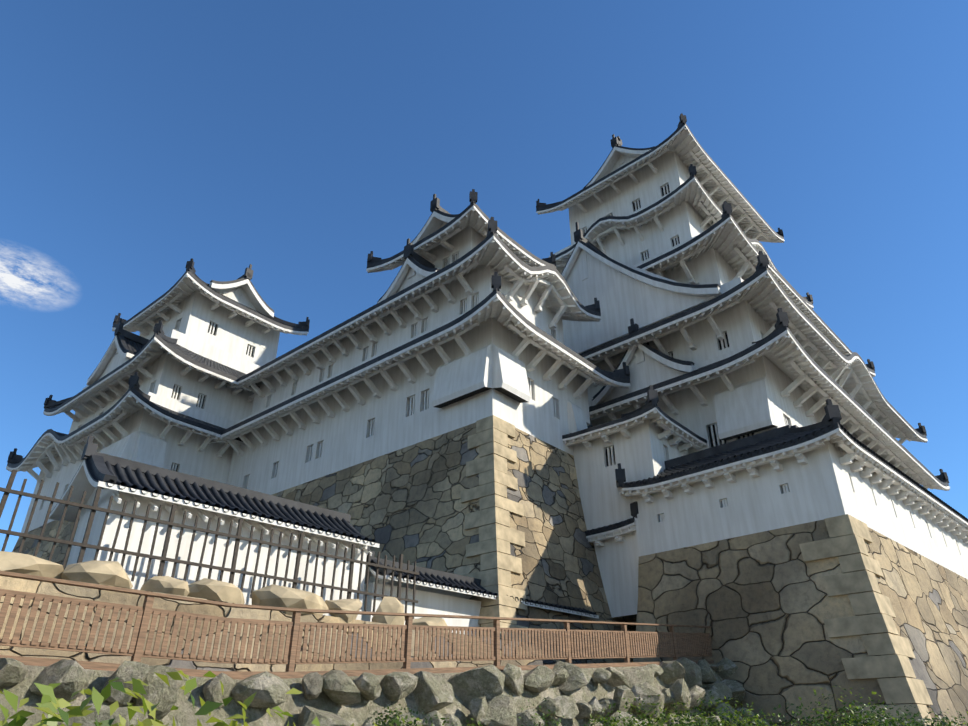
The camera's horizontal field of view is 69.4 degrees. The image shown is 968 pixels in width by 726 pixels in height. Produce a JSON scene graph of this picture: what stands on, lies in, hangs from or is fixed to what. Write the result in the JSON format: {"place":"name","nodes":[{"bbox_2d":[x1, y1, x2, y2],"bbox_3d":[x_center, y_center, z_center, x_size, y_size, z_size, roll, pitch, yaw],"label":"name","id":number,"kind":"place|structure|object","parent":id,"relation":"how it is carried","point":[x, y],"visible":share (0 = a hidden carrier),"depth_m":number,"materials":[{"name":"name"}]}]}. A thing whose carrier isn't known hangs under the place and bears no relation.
{"place":"outdoors","nodes":[
{"label":"outdoors","id":0,"kind":"place"},
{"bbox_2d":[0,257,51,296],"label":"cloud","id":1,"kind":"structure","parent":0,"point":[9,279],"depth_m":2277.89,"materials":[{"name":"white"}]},
{"bbox_2d":[0,0,967,551],"label":"sky","id":2,"kind":"structure","parent":0,"point":[294,141],"materials":[{"name":"blue"}]},
{"label":"ground","id":3,"kind":"structure","parent":0,"visible":0},
{"bbox_2d":[6,258,309,569],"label":"castle turret","id":4,"kind":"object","parent":3,"relation":"on","point":[156,392],"visible":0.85,"depth_m":46.18,"materials":[{"name":"paint"}]},
{"bbox_2d":[0,657,769,725],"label":"rock wall","id":5,"kind":"structure","parent":3,"relation":"on","point":[571,693],"depth_m":14.76,"materials":[{"name":"stone"}]},
{"bbox_2d":[0,571,713,679],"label":"walkway fence","id":6,"kind":"object","parent":5,"relation":"on","point":[290,659],"visible":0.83,"depth_m":13.99,"materials":[{"name":"paint"}]},
{"bbox_2d":[209,189,636,664],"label":"keep","id":7,"kind":"structure","parent":3,"relation":"on","point":[430,408],"depth_m":33.89,"materials":[{"name":"paint"}]},
{"bbox_2d":[0,469,542,671],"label":"terrace","id":8,"kind":"structure","parent":7,"relation":"attached to","point":[109,572],"depth_m":16.55,"materials":[{"name":"earth"},{"name":"stone"},{"name":"wood"}]},
{"bbox_2d":[48,436,598,635],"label":"roofed wall","id":9,"kind":"structure","parent":7,"relation":"attached to","point":[120,480],"depth_m":19.79,"materials":[{"name":"paint"}]},
{"bbox_2d":[0,670,967,725],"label":"shrubs","id":10,"kind":"object","parent":3,"relation":"on","point":[54,703],"visible":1,"depth_m":3.16,"materials":[{"name":"plant"}]},
{"bbox_2d":[536,113,949,490],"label":"keep","id":11,"kind":"structure","parent":3,"relation":"on","point":[712,328],"depth_m":40.79,"materials":[{"name":"paint"}]},
{"bbox_2d":[633,514,967,725],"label":"stone base","id":12,"kind":"object","parent":3,"relation":"on","point":[792,614],"visible":0.94,"depth_m":24.53,"materials":[{"name":"beige stone"}]},
{"bbox_2d":[562,385,706,529],"bbox_3d":[7.310,5.441,34.282,6.305,6.260,6.132,-23,-36,35],"label":"annex","id":13,"kind":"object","parent":12,"relation":"on","point":[648,439],"visible":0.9,"depth_m":32.67,"materials":[{"name":"paint"}]},
{"bbox_2d":[585,399,967,617],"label":"yagura","id":14,"kind":"structure","parent":12,"relation":"on","point":[829,466],"depth_m":28.33,"materials":[{"name":"paint"}]}
]}

